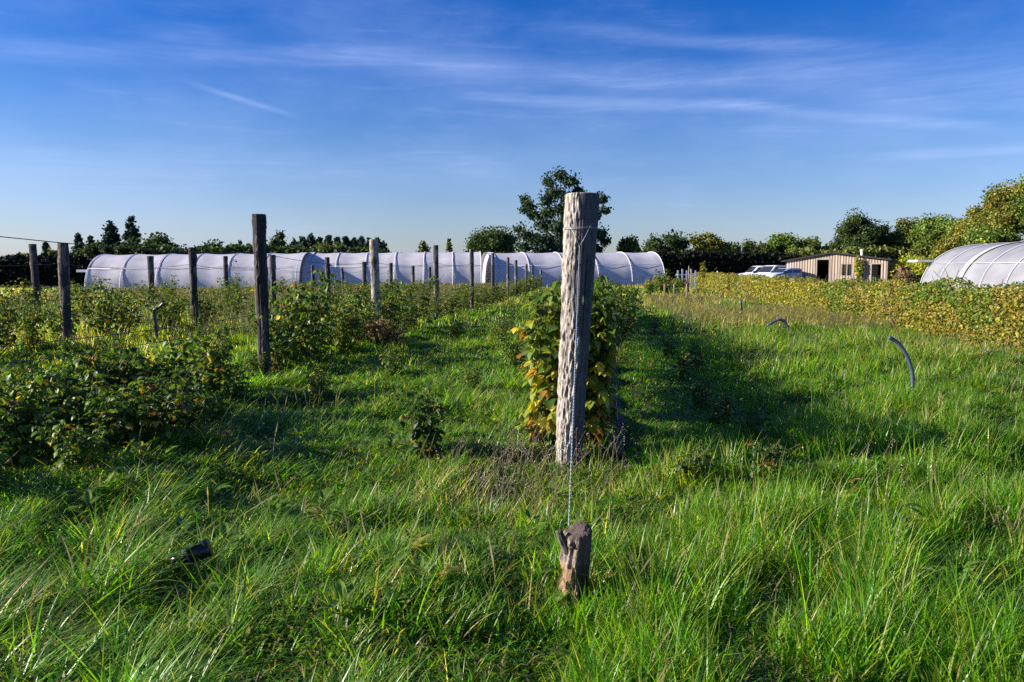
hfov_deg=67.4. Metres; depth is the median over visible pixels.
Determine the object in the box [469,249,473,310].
fence post
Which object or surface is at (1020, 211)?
broadleaf tree
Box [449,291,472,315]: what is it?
raspberry bush
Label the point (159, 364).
raspberry bush
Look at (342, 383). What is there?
short grass
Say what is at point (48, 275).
tall hedge
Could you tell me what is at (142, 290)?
raspberry bush
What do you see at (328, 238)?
conifer tree
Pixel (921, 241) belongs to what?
broadleaf tree
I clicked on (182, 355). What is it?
raspberry bush
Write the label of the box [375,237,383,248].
conifer tree
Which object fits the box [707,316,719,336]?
young plant
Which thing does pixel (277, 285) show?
raspberry bush
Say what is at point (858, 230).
broadleaf tree
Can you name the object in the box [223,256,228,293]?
fence post
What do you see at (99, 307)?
raspberry bush
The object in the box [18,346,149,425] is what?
raspberry bush
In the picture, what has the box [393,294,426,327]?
raspberry bush
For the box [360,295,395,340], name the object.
raspberry bush
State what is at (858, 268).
climbing vine
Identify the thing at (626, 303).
raspberry bush
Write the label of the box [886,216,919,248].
broadleaf tree
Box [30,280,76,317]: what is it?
raspberry bush
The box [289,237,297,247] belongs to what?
conifer tree
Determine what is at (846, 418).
grass
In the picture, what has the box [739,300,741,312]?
short stake
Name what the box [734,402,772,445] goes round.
young plant
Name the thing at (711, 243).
broadleaf tree
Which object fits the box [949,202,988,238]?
broadleaf tree
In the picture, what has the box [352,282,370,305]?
raspberry bush
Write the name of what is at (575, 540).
anchor stump
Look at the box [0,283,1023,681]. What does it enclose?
ground
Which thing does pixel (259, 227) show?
fence post
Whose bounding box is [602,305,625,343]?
raspberry bush
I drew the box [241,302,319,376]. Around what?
raspberry bush
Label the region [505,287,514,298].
raspberry bush
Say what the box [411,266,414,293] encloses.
fence post
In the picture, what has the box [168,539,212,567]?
plastic tube
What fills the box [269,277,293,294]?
raspberry bush
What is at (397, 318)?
raspberry bush
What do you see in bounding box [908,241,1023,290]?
polytunnel
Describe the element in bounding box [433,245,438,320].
fence post
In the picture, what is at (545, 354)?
raspberry bush
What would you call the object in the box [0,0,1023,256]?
sky
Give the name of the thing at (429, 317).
raspberry bush
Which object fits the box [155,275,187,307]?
raspberry bush
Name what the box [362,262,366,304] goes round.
fence post
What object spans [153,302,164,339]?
bent pipe
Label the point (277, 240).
broadleaf tree
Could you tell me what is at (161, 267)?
trellis wire
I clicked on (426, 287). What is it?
raspberry bush
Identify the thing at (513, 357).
raspberry bush
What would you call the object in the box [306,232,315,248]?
conifer tree
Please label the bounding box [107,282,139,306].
raspberry bush
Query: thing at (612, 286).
raspberry bush
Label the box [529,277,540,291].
raspberry bush
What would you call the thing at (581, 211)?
weathered post
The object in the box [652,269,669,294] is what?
sapling
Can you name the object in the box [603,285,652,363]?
raspberry bush
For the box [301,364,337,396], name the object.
raspberry bush
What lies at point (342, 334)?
raspberry bush
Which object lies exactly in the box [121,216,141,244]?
conifer tree
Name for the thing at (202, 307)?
raspberry bush
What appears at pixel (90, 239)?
conifer tree
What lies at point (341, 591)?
broadleaf weeds
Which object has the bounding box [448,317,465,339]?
raspberry bush
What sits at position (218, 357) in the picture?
raspberry bush
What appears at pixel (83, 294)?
raspberry bush
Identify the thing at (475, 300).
raspberry bush
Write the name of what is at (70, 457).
raspberry bush
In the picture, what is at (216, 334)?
raspberry bush
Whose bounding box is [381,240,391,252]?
conifer tree
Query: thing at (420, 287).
raspberry bush
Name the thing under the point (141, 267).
trellis wire
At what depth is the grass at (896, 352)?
13.25 m
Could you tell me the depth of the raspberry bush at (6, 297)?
18.83 m
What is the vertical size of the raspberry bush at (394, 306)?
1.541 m
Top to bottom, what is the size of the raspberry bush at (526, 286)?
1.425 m
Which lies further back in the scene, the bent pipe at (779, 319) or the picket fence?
the picket fence
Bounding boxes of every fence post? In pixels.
[28,244,42,316]
[57,243,71,343]
[147,256,154,306]
[188,247,198,325]
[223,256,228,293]
[251,214,270,377]
[269,255,276,318]
[311,265,314,288]
[325,257,330,306]
[340,268,343,285]
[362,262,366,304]
[369,239,379,332]
[389,263,392,291]
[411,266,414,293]
[428,267,430,287]
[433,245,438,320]
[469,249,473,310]
[491,253,494,302]
[506,257,509,298]
[514,260,517,295]
[525,264,527,292]
[531,265,533,288]
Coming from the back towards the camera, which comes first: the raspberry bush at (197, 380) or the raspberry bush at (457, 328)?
the raspberry bush at (457, 328)
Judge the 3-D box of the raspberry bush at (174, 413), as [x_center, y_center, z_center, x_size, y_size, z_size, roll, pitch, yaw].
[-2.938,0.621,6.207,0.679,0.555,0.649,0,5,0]
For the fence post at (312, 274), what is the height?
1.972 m
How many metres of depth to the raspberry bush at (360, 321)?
15.51 m
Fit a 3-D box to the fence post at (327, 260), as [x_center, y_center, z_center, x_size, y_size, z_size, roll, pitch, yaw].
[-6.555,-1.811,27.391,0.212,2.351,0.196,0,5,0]
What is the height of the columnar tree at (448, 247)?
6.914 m
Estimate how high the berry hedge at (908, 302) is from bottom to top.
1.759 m
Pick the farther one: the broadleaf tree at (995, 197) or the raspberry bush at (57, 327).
the broadleaf tree at (995, 197)
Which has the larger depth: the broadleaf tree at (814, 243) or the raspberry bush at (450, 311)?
the broadleaf tree at (814, 243)
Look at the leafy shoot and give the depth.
47.78 m
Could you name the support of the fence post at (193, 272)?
on the ground at (286, 633)
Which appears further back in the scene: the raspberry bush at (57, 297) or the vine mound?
the vine mound
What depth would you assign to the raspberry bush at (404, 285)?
37.73 m
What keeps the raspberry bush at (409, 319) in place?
on the ground at (286, 633)
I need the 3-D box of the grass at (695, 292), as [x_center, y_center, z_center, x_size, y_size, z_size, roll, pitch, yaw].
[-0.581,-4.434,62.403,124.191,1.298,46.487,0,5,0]
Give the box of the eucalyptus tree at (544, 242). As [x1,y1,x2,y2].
[512,165,613,252]
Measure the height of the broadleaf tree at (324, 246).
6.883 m
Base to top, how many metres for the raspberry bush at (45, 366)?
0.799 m
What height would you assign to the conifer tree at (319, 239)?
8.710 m
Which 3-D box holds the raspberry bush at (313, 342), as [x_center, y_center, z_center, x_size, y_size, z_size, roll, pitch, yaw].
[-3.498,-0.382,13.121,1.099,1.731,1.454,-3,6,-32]
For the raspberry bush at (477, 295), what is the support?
on the ground at (286, 633)
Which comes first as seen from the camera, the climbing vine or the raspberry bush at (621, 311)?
the raspberry bush at (621, 311)
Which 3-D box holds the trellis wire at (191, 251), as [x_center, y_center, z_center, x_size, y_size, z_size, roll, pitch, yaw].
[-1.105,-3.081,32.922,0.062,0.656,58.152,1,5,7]
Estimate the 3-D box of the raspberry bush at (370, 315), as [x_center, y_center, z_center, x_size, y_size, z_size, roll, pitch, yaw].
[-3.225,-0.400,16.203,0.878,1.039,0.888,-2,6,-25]
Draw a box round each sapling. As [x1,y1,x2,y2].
[645,277,655,295]
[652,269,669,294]
[663,275,682,294]
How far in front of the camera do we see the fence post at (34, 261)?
19.74 m
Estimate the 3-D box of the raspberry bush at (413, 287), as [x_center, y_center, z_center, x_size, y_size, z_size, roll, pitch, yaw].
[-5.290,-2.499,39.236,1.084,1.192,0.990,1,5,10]
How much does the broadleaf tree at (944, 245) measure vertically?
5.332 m
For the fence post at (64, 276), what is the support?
on the ground at (286, 633)
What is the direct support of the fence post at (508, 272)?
on the ground at (286, 633)
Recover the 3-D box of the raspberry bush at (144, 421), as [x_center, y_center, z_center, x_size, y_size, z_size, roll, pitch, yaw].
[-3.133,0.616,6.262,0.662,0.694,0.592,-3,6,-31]
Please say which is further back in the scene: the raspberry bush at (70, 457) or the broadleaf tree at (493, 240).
the broadleaf tree at (493, 240)
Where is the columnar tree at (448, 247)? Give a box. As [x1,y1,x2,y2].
[446,238,452,251]
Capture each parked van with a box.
[738,266,762,274]
[754,265,785,278]
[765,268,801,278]
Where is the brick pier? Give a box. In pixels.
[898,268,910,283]
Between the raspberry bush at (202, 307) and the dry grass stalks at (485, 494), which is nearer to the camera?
the dry grass stalks at (485, 494)
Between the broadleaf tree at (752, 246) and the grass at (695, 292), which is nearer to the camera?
the grass at (695, 292)
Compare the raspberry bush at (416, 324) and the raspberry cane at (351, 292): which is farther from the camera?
the raspberry cane at (351, 292)
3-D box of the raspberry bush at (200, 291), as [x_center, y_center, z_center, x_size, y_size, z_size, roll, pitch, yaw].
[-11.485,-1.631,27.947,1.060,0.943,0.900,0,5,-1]
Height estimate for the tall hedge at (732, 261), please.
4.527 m
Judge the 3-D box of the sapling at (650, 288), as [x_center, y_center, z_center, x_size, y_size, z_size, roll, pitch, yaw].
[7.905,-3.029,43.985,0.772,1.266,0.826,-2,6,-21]
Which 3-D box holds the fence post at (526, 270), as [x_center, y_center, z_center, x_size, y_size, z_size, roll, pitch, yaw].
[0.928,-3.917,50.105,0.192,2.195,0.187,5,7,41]
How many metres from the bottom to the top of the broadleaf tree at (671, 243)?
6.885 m
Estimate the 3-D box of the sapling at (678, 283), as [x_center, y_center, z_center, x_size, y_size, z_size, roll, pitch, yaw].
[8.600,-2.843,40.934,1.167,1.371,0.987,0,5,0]
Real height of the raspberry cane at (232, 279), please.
1.897 m
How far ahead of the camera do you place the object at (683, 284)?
49.66 m
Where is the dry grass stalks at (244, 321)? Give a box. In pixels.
[0,282,522,340]
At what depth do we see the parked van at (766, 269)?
80.01 m
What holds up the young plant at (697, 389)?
on the ground at (286, 633)
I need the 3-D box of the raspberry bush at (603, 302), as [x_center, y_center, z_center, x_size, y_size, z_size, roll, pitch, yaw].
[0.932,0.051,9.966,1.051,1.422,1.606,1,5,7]
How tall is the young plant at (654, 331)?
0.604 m
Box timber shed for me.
[781,250,898,282]
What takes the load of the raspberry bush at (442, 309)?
on the ground at (286, 633)
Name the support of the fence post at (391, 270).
on the ground at (286, 633)
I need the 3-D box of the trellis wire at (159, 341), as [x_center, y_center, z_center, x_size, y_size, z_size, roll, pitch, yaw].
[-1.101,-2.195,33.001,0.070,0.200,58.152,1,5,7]
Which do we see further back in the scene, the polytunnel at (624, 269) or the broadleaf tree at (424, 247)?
the broadleaf tree at (424, 247)
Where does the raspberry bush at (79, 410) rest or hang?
on the ground at (286, 633)
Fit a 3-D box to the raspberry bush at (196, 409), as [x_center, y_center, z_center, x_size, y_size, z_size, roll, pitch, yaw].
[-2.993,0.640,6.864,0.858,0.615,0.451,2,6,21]
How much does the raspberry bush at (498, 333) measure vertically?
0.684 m
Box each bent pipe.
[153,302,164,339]
[767,318,788,327]
[887,335,914,387]
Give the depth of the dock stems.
4.78 m
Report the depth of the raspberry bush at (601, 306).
8.04 m
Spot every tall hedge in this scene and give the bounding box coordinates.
[0,252,99,287]
[119,243,388,254]
[643,249,798,280]
[787,245,932,266]
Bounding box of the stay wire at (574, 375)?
[563,225,598,525]
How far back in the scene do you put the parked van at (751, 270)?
82.99 m
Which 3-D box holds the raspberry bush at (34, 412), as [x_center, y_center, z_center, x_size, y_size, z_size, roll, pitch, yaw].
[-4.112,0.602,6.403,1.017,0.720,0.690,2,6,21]
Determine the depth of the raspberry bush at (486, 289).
33.55 m
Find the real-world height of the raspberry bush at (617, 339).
1.520 m
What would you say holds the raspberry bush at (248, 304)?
on the ground at (286, 633)
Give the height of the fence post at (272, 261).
2.215 m
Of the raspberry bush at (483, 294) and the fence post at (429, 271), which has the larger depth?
the fence post at (429, 271)
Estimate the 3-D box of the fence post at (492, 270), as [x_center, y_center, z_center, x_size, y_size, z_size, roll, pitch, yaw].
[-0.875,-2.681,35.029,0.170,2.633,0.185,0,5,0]
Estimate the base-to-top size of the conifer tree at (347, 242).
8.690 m
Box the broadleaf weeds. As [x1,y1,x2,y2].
[35,339,1023,616]
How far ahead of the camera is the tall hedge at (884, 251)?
89.70 m
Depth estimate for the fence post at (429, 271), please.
43.30 m
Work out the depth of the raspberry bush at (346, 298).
30.37 m
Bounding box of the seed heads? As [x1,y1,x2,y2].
[375,411,629,523]
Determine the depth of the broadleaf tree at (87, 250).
98.87 m
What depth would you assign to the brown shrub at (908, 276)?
59.67 m
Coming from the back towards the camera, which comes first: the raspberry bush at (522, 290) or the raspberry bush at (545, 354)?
the raspberry bush at (522, 290)
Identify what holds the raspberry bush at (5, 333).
on the ground at (286, 633)
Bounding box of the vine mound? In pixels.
[888,253,929,283]
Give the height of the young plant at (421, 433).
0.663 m
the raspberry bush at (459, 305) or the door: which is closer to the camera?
the raspberry bush at (459, 305)
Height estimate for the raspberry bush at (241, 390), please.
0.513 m
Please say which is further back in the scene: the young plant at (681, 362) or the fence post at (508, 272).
the fence post at (508, 272)
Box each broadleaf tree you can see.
[47,247,76,254]
[70,242,101,255]
[98,236,141,254]
[140,232,186,248]
[194,239,224,247]
[266,230,287,246]
[310,241,343,248]
[416,240,430,251]
[463,225,521,257]
[616,234,641,252]
[636,229,692,252]
[687,230,729,252]
[723,240,743,251]
[739,238,775,253]
[762,232,800,253]
[796,235,826,250]
[825,207,893,250]
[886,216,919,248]
[905,213,947,249]
[923,214,971,244]
[926,234,966,259]
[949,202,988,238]
[953,221,1023,247]
[958,177,1023,235]
[986,174,1023,234]
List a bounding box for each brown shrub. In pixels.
[353,316,409,347]
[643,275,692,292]
[893,268,918,283]
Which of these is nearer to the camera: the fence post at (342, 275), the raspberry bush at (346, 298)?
the raspberry bush at (346, 298)
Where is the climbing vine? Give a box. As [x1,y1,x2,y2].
[853,254,864,278]
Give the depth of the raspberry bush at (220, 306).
19.57 m
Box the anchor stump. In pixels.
[556,522,591,609]
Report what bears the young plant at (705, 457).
on the ground at (286, 633)
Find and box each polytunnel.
[76,252,308,291]
[302,251,481,285]
[481,252,664,286]
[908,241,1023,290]
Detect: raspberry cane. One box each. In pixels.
[203,297,231,371]
[226,259,237,319]
[343,270,352,296]
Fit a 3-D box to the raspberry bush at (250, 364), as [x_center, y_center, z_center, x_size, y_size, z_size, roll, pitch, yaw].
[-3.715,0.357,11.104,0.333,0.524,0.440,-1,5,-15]
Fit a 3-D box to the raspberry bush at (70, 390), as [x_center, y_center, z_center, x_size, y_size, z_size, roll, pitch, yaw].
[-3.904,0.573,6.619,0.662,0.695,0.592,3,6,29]
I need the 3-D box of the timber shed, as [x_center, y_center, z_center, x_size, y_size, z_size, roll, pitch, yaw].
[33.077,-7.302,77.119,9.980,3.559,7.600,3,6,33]
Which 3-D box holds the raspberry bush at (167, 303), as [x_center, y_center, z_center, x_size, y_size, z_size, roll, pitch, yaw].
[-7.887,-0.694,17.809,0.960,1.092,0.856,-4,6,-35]
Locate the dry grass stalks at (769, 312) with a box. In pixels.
[647,293,1023,392]
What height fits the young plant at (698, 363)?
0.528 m
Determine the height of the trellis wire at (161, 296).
0.359 m
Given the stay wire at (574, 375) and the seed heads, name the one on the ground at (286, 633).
the seed heads
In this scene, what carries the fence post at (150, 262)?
on the ground at (286, 633)
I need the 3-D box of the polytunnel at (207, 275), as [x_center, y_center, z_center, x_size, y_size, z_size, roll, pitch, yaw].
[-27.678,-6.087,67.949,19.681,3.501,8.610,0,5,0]
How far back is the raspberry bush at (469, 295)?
28.43 m
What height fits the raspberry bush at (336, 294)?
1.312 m
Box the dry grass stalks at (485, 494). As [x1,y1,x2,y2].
[1,368,1023,644]
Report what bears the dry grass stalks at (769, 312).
on the ground at (286, 633)
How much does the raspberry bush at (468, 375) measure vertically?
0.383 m
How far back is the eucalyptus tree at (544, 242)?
103.21 m
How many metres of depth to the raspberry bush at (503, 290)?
36.19 m
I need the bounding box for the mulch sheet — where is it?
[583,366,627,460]
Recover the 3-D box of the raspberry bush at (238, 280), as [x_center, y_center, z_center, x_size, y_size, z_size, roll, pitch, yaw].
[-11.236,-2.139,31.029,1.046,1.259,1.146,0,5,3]
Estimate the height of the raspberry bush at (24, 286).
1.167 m
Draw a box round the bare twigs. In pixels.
[932,267,960,317]
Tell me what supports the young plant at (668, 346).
on the ground at (286, 633)
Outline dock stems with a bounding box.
[688,361,1023,534]
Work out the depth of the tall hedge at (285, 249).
98.60 m
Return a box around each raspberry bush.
[0,284,19,313]
[0,296,25,350]
[0,304,31,337]
[0,357,46,422]
[0,368,91,451]
[0,375,44,455]
[0,392,83,473]
[0,430,12,481]
[1,278,54,313]
[2,298,50,346]
[5,365,93,446]
[8,370,138,446]
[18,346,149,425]
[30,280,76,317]
[31,415,119,471]
[33,296,82,343]
[34,358,78,404]
[52,337,119,419]
[70,275,96,307]
[70,277,138,338]
[79,338,214,404]
[82,373,170,449]
[83,353,204,425]
[84,381,193,444]
[105,288,150,334]
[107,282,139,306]
[129,351,189,420]
[131,377,220,436]
[132,278,161,307]
[140,291,186,334]
[146,288,190,326]
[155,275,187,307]
[161,326,240,383]
[162,366,203,419]
[181,290,216,325]
[184,284,211,303]
[188,336,233,399]
[198,291,229,321]
[198,381,236,425]
[207,286,228,301]
[213,359,260,402]
[216,273,248,294]
[216,277,253,318]
[233,281,320,364]
[241,293,255,314]
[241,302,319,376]
[242,348,267,377]
[268,277,285,291]
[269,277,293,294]
[271,268,340,361]
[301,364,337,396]
[303,309,345,356]
[319,286,370,353]
[323,280,347,307]
[332,304,367,341]
[339,298,380,342]
[342,279,369,304]
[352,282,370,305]
[353,278,406,336]
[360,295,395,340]
[378,344,405,374]
[380,292,408,330]
[383,271,442,328]
[389,290,419,331]
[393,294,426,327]
[394,282,413,294]
[400,281,419,293]
[408,282,427,293]
[414,288,443,323]
[417,280,433,296]
[425,289,449,319]
[433,290,461,316]
[443,283,470,316]
[448,283,476,312]
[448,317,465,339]
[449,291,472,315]
[459,365,480,389]
[463,290,481,311]
[465,281,492,309]
[474,284,497,304]
[480,289,491,305]
[482,317,512,343]
[488,279,510,302]
[488,285,504,304]
[496,329,527,368]
[505,277,528,296]
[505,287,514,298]
[506,282,520,297]
[508,275,561,456]
[511,277,533,295]
[517,275,533,292]
[524,292,626,378]
[528,272,540,289]
[528,292,618,347]
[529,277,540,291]
[557,269,625,451]
[561,293,624,328]
[593,281,620,297]
[600,288,637,342]
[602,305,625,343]
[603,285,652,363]
[612,288,641,352]
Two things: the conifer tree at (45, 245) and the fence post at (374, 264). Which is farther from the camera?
the conifer tree at (45, 245)
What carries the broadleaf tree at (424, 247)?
on the ground at (286, 633)
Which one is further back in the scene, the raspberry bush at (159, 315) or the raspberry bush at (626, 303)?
the raspberry bush at (159, 315)
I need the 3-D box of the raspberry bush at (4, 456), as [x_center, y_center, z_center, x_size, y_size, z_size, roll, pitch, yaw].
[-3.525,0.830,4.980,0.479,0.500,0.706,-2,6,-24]
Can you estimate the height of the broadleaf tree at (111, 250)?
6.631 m
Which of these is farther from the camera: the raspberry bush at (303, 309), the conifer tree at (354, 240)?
the conifer tree at (354, 240)
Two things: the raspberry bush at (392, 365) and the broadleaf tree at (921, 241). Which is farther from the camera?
the broadleaf tree at (921, 241)
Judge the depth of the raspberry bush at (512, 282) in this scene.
44.94 m
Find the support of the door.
in the timber shed
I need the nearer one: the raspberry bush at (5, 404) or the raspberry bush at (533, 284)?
the raspberry bush at (5, 404)
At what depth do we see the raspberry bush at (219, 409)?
7.58 m
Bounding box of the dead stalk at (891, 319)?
[876,290,904,358]
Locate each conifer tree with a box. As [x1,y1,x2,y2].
[40,242,51,255]
[70,232,84,253]
[86,235,95,245]
[96,220,122,246]
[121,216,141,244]
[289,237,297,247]
[298,236,308,247]
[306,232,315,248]
[312,236,323,247]
[324,235,332,245]
[333,237,341,245]
[340,236,351,246]
[350,237,359,246]
[357,236,364,248]
[363,237,371,248]
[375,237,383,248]
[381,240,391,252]
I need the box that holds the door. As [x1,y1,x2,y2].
[872,265,877,282]
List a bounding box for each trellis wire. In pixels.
[0,236,534,272]
[0,282,540,363]
[0,283,509,346]
[4,260,338,274]
[7,285,427,304]
[10,263,416,274]
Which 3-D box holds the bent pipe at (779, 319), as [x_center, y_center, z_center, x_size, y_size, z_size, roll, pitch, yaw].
[6.919,-0.368,19.929,0.622,0.455,0.072,0,5,0]
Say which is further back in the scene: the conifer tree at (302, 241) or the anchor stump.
the conifer tree at (302, 241)
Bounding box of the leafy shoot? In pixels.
[697,261,707,281]
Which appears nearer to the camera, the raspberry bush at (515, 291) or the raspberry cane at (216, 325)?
the raspberry cane at (216, 325)
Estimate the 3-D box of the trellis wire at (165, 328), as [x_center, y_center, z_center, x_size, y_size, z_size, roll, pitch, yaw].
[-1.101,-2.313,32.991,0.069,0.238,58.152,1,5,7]
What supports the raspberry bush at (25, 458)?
on the ground at (286, 633)
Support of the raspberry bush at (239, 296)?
on the ground at (286, 633)
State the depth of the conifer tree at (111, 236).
113.42 m
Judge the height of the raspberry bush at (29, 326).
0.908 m
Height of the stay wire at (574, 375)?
1.495 m
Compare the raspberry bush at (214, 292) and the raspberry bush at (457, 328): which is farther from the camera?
the raspberry bush at (214, 292)
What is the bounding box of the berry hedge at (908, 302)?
[689,271,1023,350]
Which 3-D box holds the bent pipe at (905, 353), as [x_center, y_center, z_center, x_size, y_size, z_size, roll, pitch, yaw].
[4.865,0.323,9.602,0.368,0.787,0.048,0,5,0]
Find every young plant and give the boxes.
[393,383,446,457]
[648,314,660,335]
[660,330,679,355]
[671,443,719,483]
[674,346,693,378]
[682,374,715,409]
[688,342,706,370]
[695,390,737,426]
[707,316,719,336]
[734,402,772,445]
[746,439,787,486]
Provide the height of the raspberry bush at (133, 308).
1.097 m
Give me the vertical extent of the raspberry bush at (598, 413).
1.604 m
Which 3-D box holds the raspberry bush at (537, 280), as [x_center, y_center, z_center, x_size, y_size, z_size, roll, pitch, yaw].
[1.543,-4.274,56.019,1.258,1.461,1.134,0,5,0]
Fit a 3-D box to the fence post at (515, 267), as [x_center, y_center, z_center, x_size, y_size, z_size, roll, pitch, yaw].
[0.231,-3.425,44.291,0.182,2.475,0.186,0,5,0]
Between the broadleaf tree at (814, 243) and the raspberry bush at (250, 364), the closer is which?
the raspberry bush at (250, 364)
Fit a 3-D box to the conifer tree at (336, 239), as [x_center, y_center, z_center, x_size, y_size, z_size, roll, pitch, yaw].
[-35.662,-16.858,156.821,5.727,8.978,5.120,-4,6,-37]
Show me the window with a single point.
(846, 269)
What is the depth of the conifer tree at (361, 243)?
156.29 m
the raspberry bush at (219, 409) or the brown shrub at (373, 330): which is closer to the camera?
the raspberry bush at (219, 409)
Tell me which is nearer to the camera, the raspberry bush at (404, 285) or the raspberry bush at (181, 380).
the raspberry bush at (181, 380)
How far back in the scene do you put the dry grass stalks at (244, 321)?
22.46 m
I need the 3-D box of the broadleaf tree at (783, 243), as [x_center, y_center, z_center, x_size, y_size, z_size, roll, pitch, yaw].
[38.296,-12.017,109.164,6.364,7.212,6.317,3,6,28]
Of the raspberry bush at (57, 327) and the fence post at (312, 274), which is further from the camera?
the fence post at (312, 274)
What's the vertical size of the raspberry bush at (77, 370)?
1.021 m
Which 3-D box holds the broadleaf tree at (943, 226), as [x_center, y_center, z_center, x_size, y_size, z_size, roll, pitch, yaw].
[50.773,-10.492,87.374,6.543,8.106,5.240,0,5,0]
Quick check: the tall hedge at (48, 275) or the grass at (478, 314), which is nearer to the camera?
the grass at (478, 314)
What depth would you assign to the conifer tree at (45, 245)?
113.88 m
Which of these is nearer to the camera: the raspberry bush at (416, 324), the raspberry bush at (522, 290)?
the raspberry bush at (416, 324)
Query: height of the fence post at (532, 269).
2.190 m
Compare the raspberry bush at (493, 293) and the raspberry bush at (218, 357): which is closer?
the raspberry bush at (218, 357)
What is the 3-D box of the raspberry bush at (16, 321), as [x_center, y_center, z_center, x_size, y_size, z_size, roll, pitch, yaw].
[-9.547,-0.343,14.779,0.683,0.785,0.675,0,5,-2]
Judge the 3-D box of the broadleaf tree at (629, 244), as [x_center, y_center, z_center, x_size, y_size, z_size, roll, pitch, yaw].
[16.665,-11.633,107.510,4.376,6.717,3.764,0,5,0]
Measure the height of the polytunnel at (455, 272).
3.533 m
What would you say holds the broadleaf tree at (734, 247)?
on the ground at (286, 633)
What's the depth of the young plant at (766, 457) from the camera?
5.41 m
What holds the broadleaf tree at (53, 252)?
on the ground at (286, 633)
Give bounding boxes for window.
[841,264,851,275]
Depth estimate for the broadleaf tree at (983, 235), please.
74.36 m
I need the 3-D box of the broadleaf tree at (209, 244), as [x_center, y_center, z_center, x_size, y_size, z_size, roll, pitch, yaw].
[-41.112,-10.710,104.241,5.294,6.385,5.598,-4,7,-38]
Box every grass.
[0,283,862,299]
[0,312,1023,390]
[0,314,1023,426]
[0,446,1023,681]
[1,359,1023,510]
[2,293,1008,330]
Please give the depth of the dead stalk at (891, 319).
12.88 m
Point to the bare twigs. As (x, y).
(948, 279)
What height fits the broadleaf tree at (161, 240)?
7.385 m
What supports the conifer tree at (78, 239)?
on the ground at (286, 633)
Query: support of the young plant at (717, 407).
on the ground at (286, 633)
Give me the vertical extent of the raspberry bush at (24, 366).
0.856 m
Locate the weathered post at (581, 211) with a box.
[555,192,599,470]
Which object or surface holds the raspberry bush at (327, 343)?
on the ground at (286, 633)
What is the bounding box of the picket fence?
[676,269,697,287]

